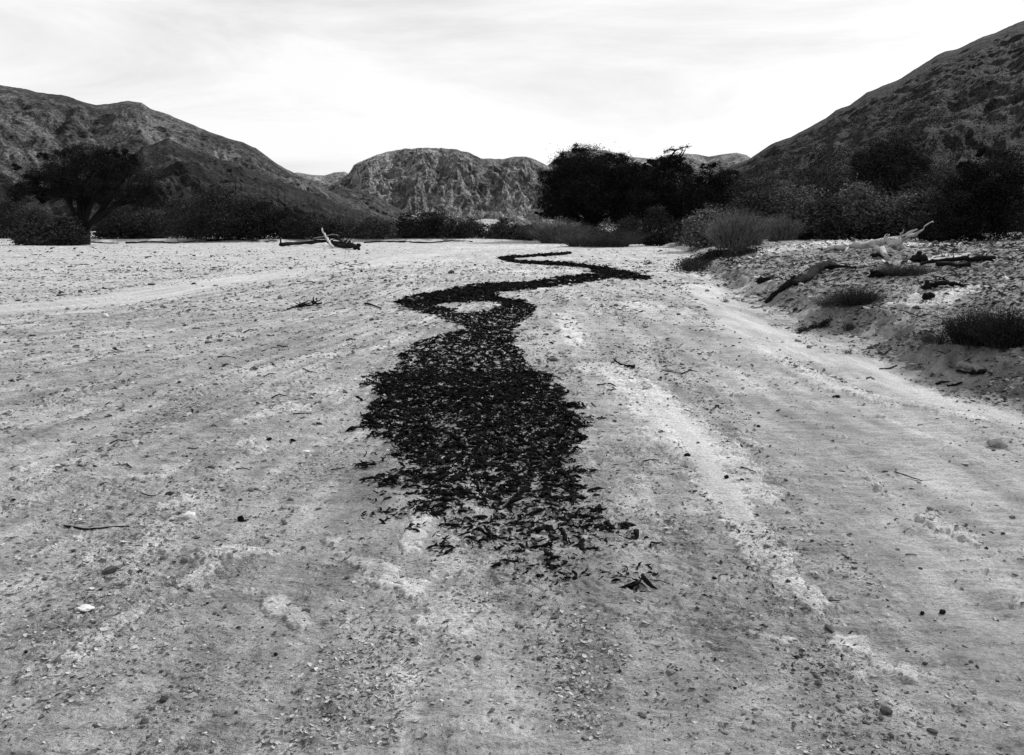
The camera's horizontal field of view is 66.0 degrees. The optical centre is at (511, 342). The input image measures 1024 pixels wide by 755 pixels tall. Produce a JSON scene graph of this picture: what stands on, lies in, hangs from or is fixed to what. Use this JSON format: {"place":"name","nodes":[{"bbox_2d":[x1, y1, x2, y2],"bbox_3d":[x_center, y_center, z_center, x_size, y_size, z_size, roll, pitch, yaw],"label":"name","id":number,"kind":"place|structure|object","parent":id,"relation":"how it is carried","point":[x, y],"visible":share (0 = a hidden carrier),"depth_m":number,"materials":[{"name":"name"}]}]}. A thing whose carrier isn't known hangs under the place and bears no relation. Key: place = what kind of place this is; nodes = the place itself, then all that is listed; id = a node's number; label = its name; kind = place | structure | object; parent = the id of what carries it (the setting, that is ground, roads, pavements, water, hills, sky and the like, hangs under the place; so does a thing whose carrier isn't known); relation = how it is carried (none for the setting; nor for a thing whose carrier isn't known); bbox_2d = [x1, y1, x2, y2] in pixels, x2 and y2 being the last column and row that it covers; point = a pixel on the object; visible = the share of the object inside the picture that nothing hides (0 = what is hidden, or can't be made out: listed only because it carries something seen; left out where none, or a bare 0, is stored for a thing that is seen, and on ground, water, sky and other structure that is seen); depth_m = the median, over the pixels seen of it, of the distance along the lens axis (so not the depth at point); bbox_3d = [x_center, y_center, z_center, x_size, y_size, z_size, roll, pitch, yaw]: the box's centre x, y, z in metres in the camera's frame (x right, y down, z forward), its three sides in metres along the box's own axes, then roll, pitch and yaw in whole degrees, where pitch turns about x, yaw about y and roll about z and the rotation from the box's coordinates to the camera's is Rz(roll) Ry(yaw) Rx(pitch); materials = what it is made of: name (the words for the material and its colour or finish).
{"place":"outdoors","nodes":[
{"label":"outdoors","id":0,"kind":"place"},
{"bbox_2d":[0,138,392,230],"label":"hill","id":1,"kind":"structure","parent":0,"point":[186,166],"depth_m":247.61,"materials":[{"name":"stone"}]},
{"bbox_2d":[0,85,411,226],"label":"hill","id":2,"kind":"structure","parent":0,"point":[31,121],"depth_m":329.47,"materials":[{"name":"stone"}]},
{"bbox_2d":[149,183,392,228],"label":"hill","id":3,"kind":"structure","parent":0,"point":[303,204],"depth_m":224.21,"materials":[{"name":"stone"}]},
{"bbox_2d":[295,172,347,187],"bbox_3d":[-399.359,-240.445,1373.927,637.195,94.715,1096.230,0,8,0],"label":"hill","id":4,"kind":"structure","parent":0,"point":[323,181],"depth_m":1201.15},
{"bbox_2d":[331,187,454,228],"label":"hill","id":5,"kind":"structure","parent":0,"point":[373,202],"depth_m":552.16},
{"bbox_2d":[324,148,635,228],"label":"hill","id":6,"kind":"structure","parent":0,"point":[463,184],"depth_m":718.75,"materials":[{"name":"stone"}]},
{"bbox_2d":[473,219,516,227],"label":"sand mound","id":7,"kind":"object","parent":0,"point":[486,221],"visible":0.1,"depth_m":432.94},
{"bbox_2d":[0,228,1023,754],"bbox_3d":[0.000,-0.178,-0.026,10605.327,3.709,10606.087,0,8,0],"label":"ground","id":8,"kind":"structure","parent":0,"point":[870,442],"depth_m":4.38,"materials":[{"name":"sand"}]},
{"bbox_2d":[0,187,57,238],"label":"bush","id":9,"kind":"object","parent":8,"relation":"on","point":[7,225],"visible":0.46,"depth_m":95.91,"materials":[{"name":"black plant"}]},
{"bbox_2d":[1,206,67,245],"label":"bush","id":10,"kind":"object","parent":8,"relation":"on","point":[35,229],"visible":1,"depth_m":68.67,"materials":[{"name":"black plant"}]},
{"bbox_2d":[51,212,89,245],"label":"bush","id":11,"kind":"object","parent":8,"relation":"on","point":[75,232],"visible":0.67,"depth_m":70.79,"materials":[{"name":"black plant"}]},
{"bbox_2d":[76,604,94,611],"bbox_3d":[-1.789,1.114,3.304,0.072,0.018,0.059,7,10,-26],"label":"stone","id":12,"kind":"object","parent":8,"relation":"on","point":[85,607],"visible":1,"depth_m":3.29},
{"bbox_2d":[0,138,173,244],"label":"acacia tree","id":13,"kind":"object","parent":8,"relation":"on","point":[61,177],"visible":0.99,"depth_m":72.14,"materials":[{"name":"black plant"}]},
{"bbox_2d":[64,525,128,529],"bbox_3d":[-2.244,0.995,4.232,0.378,0.031,0.035,1,8,8],"label":"dark stick","id":14,"kind":"object","parent":8,"relation":"on","point":[69,526],"visible":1,"depth_m":4.22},
{"bbox_2d":[90,208,154,238],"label":"bush","id":15,"kind":"object","parent":8,"relation":"on","point":[106,229],"visible":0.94,"depth_m":93.45,"materials":[{"name":"black plant"}]},
{"bbox_2d":[127,205,171,238],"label":"bush","id":16,"kind":"object","parent":8,"relation":"on","point":[150,218],"visible":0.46,"depth_m":96.44,"materials":[{"name":"black plant"}]},
{"bbox_2d":[125,215,200,243],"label":"drift log","id":17,"kind":"object","parent":8,"relation":"on","point":[164,241],"visible":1,"depth_m":83.69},
{"bbox_2d":[148,190,208,238],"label":"bush","id":18,"kind":"object","parent":8,"relation":"on","point":[167,229],"visible":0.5,"depth_m":94.38,"materials":[{"name":"black plant"}]},
{"bbox_2d":[181,511,194,518],"bbox_3d":[-1.794,0.961,4.365,0.074,0.039,0.074,-5,5,-22],"label":"stone","id":19,"kind":"object","parent":8,"relation":"on","point":[188,515],"visible":1,"depth_m":4.35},
{"bbox_2d":[169,172,276,239],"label":"bush","id":20,"kind":"object","parent":8,"relation":"on","point":[217,230],"visible":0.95,"depth_m":89.52,"materials":[{"name":"black plant"}]},
{"bbox_2d":[204,225,277,241],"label":"drift log","id":21,"kind":"object","parent":8,"relation":"on","point":[235,239],"visible":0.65,"depth_m":89.64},
{"bbox_2d":[225,194,298,239],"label":"bush","id":22,"kind":"object","parent":8,"relation":"on","point":[272,221],"visible":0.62,"depth_m":91.99,"materials":[{"name":"black plant"}]},
{"bbox_2d":[287,297,322,309],"bbox_3d":[-4.221,-0.792,16.109,0.602,0.182,1.271,0,8,0],"label":"dark stick","id":23,"kind":"object","parent":8,"relation":"on","point":[302,304],"visible":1,"depth_m":16.19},
{"bbox_2d":[266,223,344,245],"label":"driftwood log","id":24,"kind":"object","parent":8,"relation":"on","point":[314,241],"visible":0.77,"depth_m":73.20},
{"bbox_2d":[276,211,337,239],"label":"bush","id":25,"kind":"object","parent":8,"relation":"on","point":[303,229],"visible":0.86,"depth_m":91.36,"materials":[{"name":"black plant"}]},
{"bbox_2d":[321,228,333,248],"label":"white branch","id":26,"kind":"object","parent":8,"relation":"on","point":[329,242],"visible":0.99,"depth_m":63.26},
{"bbox_2d":[314,212,359,238],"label":"bush","id":27,"kind":"object","parent":8,"relation":"on","point":[341,222],"visible":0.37,"depth_m":92.88,"materials":[{"name":"black plant"}]},
{"bbox_2d":[326,224,364,249],"bbox_3d":[-12.336,-8.400,62.553,3.255,1.994,13.820,-3,9,-20],"label":"driftwood log","id":28,"kind":"object","parent":8,"relation":"on","point":[346,243],"visible":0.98,"depth_m":64.87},
{"bbox_2d":[344,214,402,238],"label":"bush","id":29,"kind":"object","parent":8,"relation":"on","point":[376,228],"visible":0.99,"depth_m":90.90,"materials":[{"name":"grey plant"}]},
{"bbox_2d":[390,211,423,238],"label":"bush","id":30,"kind":"object","parent":8,"relation":"on","point":[403,219],"visible":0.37,"depth_m":95.21,"materials":[{"name":"black plant"}]},
{"bbox_2d":[363,209,472,242],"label":"drift log","id":31,"kind":"object","parent":8,"relation":"on","point":[418,241],"visible":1,"depth_m":89.03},
{"bbox_2d":[399,205,476,238],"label":"bush","id":32,"kind":"object","parent":8,"relation":"on","point":[433,226],"visible":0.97,"depth_m":93.21,"materials":[{"name":"black plant"}]},
{"bbox_2d":[451,470,462,482],"bbox_3d":[-0.351,0.855,5.037,0.058,0.025,0.127,25,36,7],"label":"debris piece","id":33,"kind":"object","parent":8,"relation":"on","point":[457,476],"visible":0.88,"depth_m":5.02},
{"bbox_2d":[452,215,490,238],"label":"bush","id":34,"kind":"object","parent":8,"relation":"on","point":[480,230],"visible":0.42,"depth_m":97.33,"materials":[{"name":"black plant"}]},
{"bbox_2d":[469,463,485,468],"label":"debris piece","id":35,"kind":"object","parent":8,"relation":"on","point":[478,465],"visible":0.99,"depth_m":5.20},
{"bbox_2d":[345,251,658,596],"bbox_3d":[1.512,-2.560,28.674,6.550,0.471,51.104,1,8,4],"label":"debris","id":36,"kind":"object","parent":8,"relation":"on","point":[515,381],"visible":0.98,"depth_m":6.99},
{"bbox_2d":[482,215,524,239],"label":"bush","id":37,"kind":"object","parent":8,"relation":"on","point":[502,229],"visible":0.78,"depth_m":95.28,"materials":[{"name":"grey plant"}]},
{"bbox_2d":[498,483,517,487],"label":"debris piece","id":38,"kind":"object","parent":8,"relation":"on","point":[510,484],"visible":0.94,"depth_m":4.84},
{"bbox_2d":[0,243,1023,754],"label":"mud crust debris","id":39,"kind":"object","parent":8,"relation":"on","point":[384,633],"visible":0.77,"depth_m":3.86,"materials":[{"name":"soil"}]},
{"bbox_2d":[0,232,1023,754],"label":"stones","id":40,"kind":"object","parent":8,"relation":"on","point":[950,242],"visible":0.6,"depth_m":11.75,"materials":[{"name":"stone"}]},
{"bbox_2d":[507,497,525,504],"bbox_3d":[0.012,0.912,4.553,0.126,0.033,0.051,-16,-17,-30],"label":"debris piece","id":41,"kind":"object","parent":8,"relation":"on","point":[514,500],"visible":0.99,"depth_m":4.56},
{"bbox_2d":[510,222,542,240],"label":"bush","id":42,"kind":"object","parent":8,"relation":"on","point":[517,236],"visible":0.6,"depth_m":93.62,"materials":[{"name":"grey plant"}]},
{"bbox_2d":[529,542,552,548],"bbox_3d":[0.149,1.009,3.918,0.128,0.026,0.030,-13,32,-12],"label":"debris piece","id":43,"kind":"object","parent":8,"relation":"on","point":[546,544],"visible":1,"depth_m":3.91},
{"bbox_2d":[531,526,552,532],"bbox_3d":[0.158,0.975,4.126,0.125,0.033,0.040,-1,8,-4],"label":"debris piece","id":44,"kind":"object","parent":8,"relation":"on","point":[542,527],"visible":1,"depth_m":4.12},
{"bbox_2d":[515,217,600,243],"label":"feathery bush","id":45,"kind":"object","parent":8,"relation":"on","point":[548,231],"visible":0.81,"depth_m":83.91,"materials":[{"name":"grey plant"}]},
{"bbox_2d":[557,527,566,539],"bbox_3d":[0.263,0.991,4.058,0.042,0.027,0.127,3,27,-25],"label":"debris piece","id":46,"kind":"object","parent":8,"relation":"on","point":[564,534],"visible":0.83,"depth_m":4.05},
{"bbox_2d":[544,229,615,246],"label":"feathery bush","id":47,"kind":"object","parent":8,"relation":"on","point":[572,242],"visible":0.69,"depth_m":68.71,"materials":[{"name":"grey plant"}]},
{"bbox_2d":[578,538,585,550],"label":"debris piece","id":48,"kind":"object","parent":8,"relation":"on","point":[581,544],"visible":1,"depth_m":3.92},
{"bbox_2d":[526,142,661,233],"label":"dark tree","id":49,"kind":"object","parent":8,"relation":"on","point":[595,195],"visible":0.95,"depth_m":90.50,"materials":[{"name":"black plant"}]},
{"bbox_2d":[573,223,617,239],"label":"bush","id":50,"kind":"object","parent":8,"relation":"on","point":[598,229],"visible":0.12,"depth_m":88.45,"materials":[{"name":"grey plant"}]},
{"bbox_2d":[579,226,652,246],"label":"feathery bush","id":51,"kind":"object","parent":8,"relation":"on","point":[609,240],"visible":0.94,"depth_m":66.70,"materials":[{"name":"grey plant"}]},
{"bbox_2d":[605,213,647,243],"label":"bush","id":52,"kind":"object","parent":8,"relation":"on","point":[633,225],"visible":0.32,"depth_m":80.32,"materials":[{"name":"black plant"}]},
{"bbox_2d":[618,580,640,588],"bbox_3d":[0.526,1.071,3.495,0.114,0.025,0.046,-20,27,-21],"label":"debris piece","id":53,"kind":"object","parent":8,"relation":"on","point":[632,584],"visible":0.99,"depth_m":3.48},
{"bbox_2d":[612,159,684,227],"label":"dark tree","id":54,"kind":"object","parent":8,"relation":"on","point":[660,186],"visible":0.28,"depth_m":94.18,"materials":[{"name":"black plant"}]},
{"bbox_2d":[641,573,656,588],"bbox_3d":[0.606,1.060,3.511,0.040,0.030,0.126,-24,25,-23],"label":"debris piece","id":55,"kind":"object","parent":8,"relation":"on","point":[646,581],"visible":1,"depth_m":3.49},
{"bbox_2d":[637,203,673,245],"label":"bush","id":56,"kind":"object","parent":8,"relation":"on","point":[660,232],"visible":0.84,"depth_m":71.02,"materials":[{"name":"black plant"}]},
{"bbox_2d":[640,144,701,232],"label":"dark tree","id":57,"kind":"object","parent":8,"relation":"on","point":[672,163],"visible":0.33,"depth_m":96.77,"materials":[{"name":"black plant"}]},
{"bbox_2d":[662,219,691,242],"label":"bush","id":58,"kind":"object","parent":8,"relation":"on","point":[670,236],"visible":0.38,"depth_m":65.01,"materials":[{"name":"black plant"}]},
{"bbox_2d":[673,205,730,247],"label":"scrub bush","id":59,"kind":"object","parent":8,"relation":"on","point":[694,236],"visible":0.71,"depth_m":50.97,"materials":[{"name":"grey plant"}]},
{"bbox_2d":[664,243,765,272],"bbox_3d":[8.344,-3.480,31.717,4.108,1.102,8.190,2,9,16],"label":"creeping bush","id":60,"kind":"object","parent":8,"relation":"on","point":[698,262],"visible":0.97,"depth_m":32.23,"materials":[{"name":"black plant"}]},
{"bbox_2d":[700,195,746,217],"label":"scrub bush","id":61,"kind":"object","parent":8,"relation":"on","point":[718,206],"visible":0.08,"depth_m":55.10,"materials":[{"name":"black plant"}]},
{"bbox_2d":[699,207,777,248],"bbox_3d":[11.867,-6.049,41.383,4.625,2.253,5.071,0,8,0],"label":"feathery bush","id":62,"kind":"object","parent":8,"relation":"on","point":[732,231],"visible":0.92,"depth_m":40.85,"materials":[{"name":"grey plant"}]},
{"bbox_2d":[720,175,779,216],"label":"scrub bush","id":63,"kind":"object","parent":8,"relation":"on","point":[741,187],"visible":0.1,"depth_m":62.55,"materials":[{"name":"black plant"}]},
{"bbox_2d":[728,187,793,224],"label":"scrub bush","id":64,"kind":"object","parent":8,"relation":"on","point":[763,197],"visible":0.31,"depth_m":53.06,"materials":[{"name":"black plant"}]},
{"bbox_2d":[755,274,774,283],"bbox_3d":[6.257,-1.527,19.253,0.708,0.242,0.233,-5,10,-33],"label":"dark log","id":65,"kind":"object","parent":8,"relation":"on","point":[760,280],"visible":0.98,"depth_m":19.09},
{"bbox_2d":[758,213,810,239],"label":"feathery bush","id":66,"kind":"object","parent":8,"relation":"on","point":[785,229],"visible":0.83,"depth_m":44.85,"materials":[{"name":"grey plant"}]},
{"bbox_2d":[764,273,811,302],"bbox_3d":[6.138,-1.168,16.918,0.650,0.599,2.042,7,11,40],"label":"dark log","id":67,"kind":"object","parent":8,"relation":"on","point":[798,279],"visible":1,"depth_m":16.36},
{"bbox_2d":[759,176,829,217],"bbox_3d":[20.420,-9.594,56.729,5.506,4.713,6.478,0,8,0],"label":"scrub bush","id":68,"kind":"object","parent":8,"relation":"on","point":[800,198],"visible":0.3,"depth_m":56.46,"materials":[{"name":"grey plant"}]},
{"bbox_2d":[779,212,820,239],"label":"scrub bush","id":69,"kind":"object","parent":8,"relation":"on","point":[810,234],"visible":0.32,"depth_m":46.05,"materials":[{"name":"black plant"}]},
{"bbox_2d":[793,314,834,333],"bbox_3d":[4.701,-0.328,12.441,1.045,0.320,0.409,-6,10,-36],"label":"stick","id":70,"kind":"object","parent":8,"relation":"on","point":[822,324],"visible":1,"depth_m":12.54,"materials":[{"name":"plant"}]},
{"bbox_2d":[779,171,852,209],"bbox_3d":[25.817,-11.119,64.483,7.158,5.480,7.268,-7,11,-41],"label":"scrub bush","id":71,"kind":"object","parent":8,"relation":"on","point":[835,190],"visible":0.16,"depth_m":64.34,"materials":[{"name":"black plant"}]},
{"bbox_2d":[780,193,853,238],"bbox_3d":[19.383,-7.795,49.838,4.647,3.094,4.436,4,9,24],"label":"scrub bush","id":72,"kind":"object","parent":8,"relation":"on","point":[823,207],"visible":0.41,"depth_m":48.72,"materials":[{"name":"grey plant"}]},
{"bbox_2d":[801,292,850,306],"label":"bush","id":73,"kind":"object","parent":8,"relation":"on","point":[827,303],"visible":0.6,"depth_m":12.94,"materials":[{"name":"grey plant"}]},
{"bbox_2d":[807,260,856,279],"bbox_3d":[7.544,-1.653,18.448,1.106,0.449,3.288,4,9,27],"label":"dark log","id":74,"kind":"object","parent":8,"relation":"on","point":[814,270],"visible":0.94,"depth_m":18.88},
{"bbox_2d":[806,214,872,239],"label":"scrub bush","id":75,"kind":"object","parent":8,"relation":"on","point":[835,227],"visible":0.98,"depth_m":42.94,"materials":[{"name":"black plant"}]},
{"bbox_2d":[841,318,855,330],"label":"sprig","id":76,"kind":"object","parent":8,"relation":"on","point":[847,328],"visible":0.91,"depth_m":11.93,"materials":[{"name":"black plant"}]},
{"bbox_2d":[827,173,881,212],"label":"scrub bush","id":77,"kind":"object","parent":8,"relation":"on","point":[864,193],"visible":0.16,"depth_m":53.46,"materials":[{"name":"grey plant"}]},
{"bbox_2d":[820,285,896,305],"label":"bush","id":78,"kind":"object","parent":8,"relation":"on","point":[862,297],"visible":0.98,"depth_m":12.39,"materials":[{"name":"grey plant"}]},
{"bbox_2d":[705,237,1023,356],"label":"mud slab rubble","id":79,"kind":"object","parent":8,"relation":"on","point":[935,241],"visible":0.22,"depth_m":23.54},
{"bbox_2d":[835,200,903,238],"bbox_3d":[20.824,-7.006,46.044,3.786,2.787,4.080,-6,10,-35],"label":"scrub bush","id":80,"kind":"object","parent":8,"relation":"on","point":[864,209],"visible":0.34,"depth_m":45.94,"materials":[{"name":"grey plant"}]},
{"bbox_2d":[867,269,886,277],"bbox_3d":[7.498,-1.384,16.146,0.380,0.229,0.562,3,9,22],"label":"dark stump","id":81,"kind":"object","parent":8,"relation":"on","point":[874,273],"visible":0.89,"depth_m":15.98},
{"bbox_2d":[822,221,933,258],"bbox_3d":[10.420,-2.996,22.880,1.357,0.978,6.758,1,8,7],"label":"bleached driftwood","id":82,"kind":"object","parent":8,"relation":"on","point":[893,242],"visible":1,"depth_m":21.68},
{"bbox_2d":[834,124,941,199],"bbox_3d":[29.232,-12.422,60.793,8.178,8.970,7.038,0,8,0],"label":"dark tree","id":83,"kind":"object","parent":8,"relation":"on","point":[894,166],"visible":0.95,"depth_m":60.12,"materials":[{"name":"black plant"}]},
{"bbox_2d":[857,209,919,239],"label":"scrub bush","id":84,"kind":"object","parent":8,"relation":"on","point":[891,225],"visible":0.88,"depth_m":42.18,"materials":[{"name":"black plant"}]},
{"bbox_2d":[879,178,925,213],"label":"scrub bush","id":85,"kind":"object","parent":8,"relation":"on","point":[909,186],"visible":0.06,"depth_m":58.94,"materials":[{"name":"black plant"}]},
{"bbox_2d":[868,187,938,217],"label":"scrub bush","id":86,"kind":"object","parent":8,"relation":"on","point":[893,206],"visible":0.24,"depth_m":50.77,"materials":[{"name":"black plant"}]},
{"bbox_2d":[860,260,948,276],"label":"bush","id":87,"kind":"object","parent":8,"relation":"on","point":[897,271],"visible":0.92,"depth_m":15.93,"materials":[{"name":"grey plant"}]},
{"bbox_2d":[909,250,927,262],"bbox_3d":[9.237,-1.939,17.958,0.352,0.312,0.640,0,8,0],"label":"dark stump","id":88,"kind":"object","parent":8,"relation":"on","point":[919,256],"visible":0.94,"depth_m":17.75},
{"bbox_2d":[897,186,944,236],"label":"scrub bush","id":89,"kind":"object","parent":8,"relation":"on","point":[922,205],"visible":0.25,"depth_m":49.13,"materials":[{"name":"black plant"}]},
{"bbox_2d":[902,329,950,344],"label":"bush","id":90,"kind":"object","parent":8,"relation":"on","point":[932,338],"visible":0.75,"depth_m":8.93,"materials":[{"name":"grey plant"}]},
{"bbox_2d":[921,292,934,299],"bbox_3d":[6.187,-0.669,11.713,0.211,0.147,0.134,-3,9,-21],"label":"dark stump","id":91,"kind":"object","parent":8,"relation":"on","point":[928,295],"visible":0.96,"depth_m":11.67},
{"bbox_2d":[914,167,957,197],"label":"scrub bush","id":92,"kind":"object","parent":8,"relation":"on","point":[927,184],"visible":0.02,"depth_m":64.06,"materials":[{"name":"black plant"}]},
{"bbox_2d":[913,270,970,289],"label":"dark branch","id":93,"kind":"object","parent":8,"relation":"on","point":[929,285],"visible":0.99,"depth_m":12.63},
{"bbox_2d":[911,157,993,233],"bbox_3d":[33.233,-10.978,59.898,6.448,6.169,6.250,0,8,0],"label":"scrub bush","id":94,"kind":"object","parent":8,"relation":"on","point":[936,175],"visible":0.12,"depth_m":58.90,"materials":[{"name":"black plant"}]},
{"bbox_2d":[920,255,995,266],"bbox_3d":[9.292,-1.634,15.961,1.245,0.253,1.615,0,8,0],"label":"drift log","id":95,"kind":"object","parent":8,"relation":"on","point":[949,261],"visible":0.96,"depth_m":16.16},
{"bbox_2d":[907,142,1023,241],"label":"dark tree","id":96,"kind":"object","parent":8,"relation":"on","point":[969,216],"visible":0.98,"depth_m":35.16,"materials":[{"name":"black plant"}]},
{"bbox_2d":[927,304,1007,345],"bbox_3d":[4.995,-0.197,8.569,0.917,0.446,0.910,0,8,0],"label":"bush","id":97,"kind":"object","parent":8,"relation":"on","point":[956,333],"visible":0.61,"depth_m":8.54,"materials":[{"name":"black plant"}]},
{"bbox_2d":[955,361,985,371],"bbox_3d":[4.822,0.269,8.271,0.135,0.122,0.443,0,8,0],"label":"pale stick","id":98,"kind":"object","parent":8,"relation":"on","point":[969,365],"visible":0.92,"depth_m":8.29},
{"bbox_2d":[955,369,986,374],"bbox_3d":[4.783,0.297,8.200,0.071,0.113,0.458,0,8,-2],"label":"dark log","id":99,"kind":"object","parent":8,"relation":"on","point":[980,371],"visible":0.99,"depth_m":8.14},
{"bbox_2d":[962,303,1023,349],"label":"bush","id":100,"kind":"object","parent":8,"relation":"on","point":[1006,333],"visible":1,"depth_m":8.12,"materials":[{"name":"black plant"}]},
{"label":"debris piece","id":101,"kind":"object","parent":8,"relation":"on","visible":0},
{"bbox_2d":[519,485,529,494],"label":"debris piece","id":102,"kind":"object","parent":101,"relation":"on","point":[525,488],"visible":1,"depth_m":4.73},
{"label":"debris piece","id":103,"kind":"object","parent":8,"relation":"on","visible":0},
{"bbox_2d":[434,473,448,480],"bbox_3d":[-0.451,0.860,5.053,0.061,0.033,0.122,1,18,37],"label":"debris piece","id":104,"kind":"object","parent":103,"relation":"on","point":[443,475],"visible":0.91,"depth_m":5.03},
{"bbox_2d":[0,0,1023,174],"label":"sky","id":105,"kind":"structure","parent":0,"point":[318,87],"materials":[{"name":"white"}]},
{"bbox_2d":[548,149,749,224],"bbox_3d":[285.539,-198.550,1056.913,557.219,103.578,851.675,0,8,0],"label":"hill","id":106,"kind":"structure","parent":0,"point":[729,160],"depth_m":928.55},
{"bbox_2d":[672,21,1023,230],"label":"hill","id":107,"kind":"structure","parent":0,"point":[994,52],"depth_m":143.51,"materials":[{"name":"stone"}]},
{"bbox_2d":[673,159,756,221],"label":"dark tree","id":108,"kind":"object","parent":107,"relation":"on","point":[709,189],"visible":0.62,"depth_m":85.82,"materials":[{"name":"black plant"}]},
{"bbox_2d":[694,58,1023,231],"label":"scrub undergrowth","id":109,"kind":"object","parent":107,"relation":"on","point":[839,172],"visible":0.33,"depth_m":123.86,"materials":[{"name":"grey plant"}]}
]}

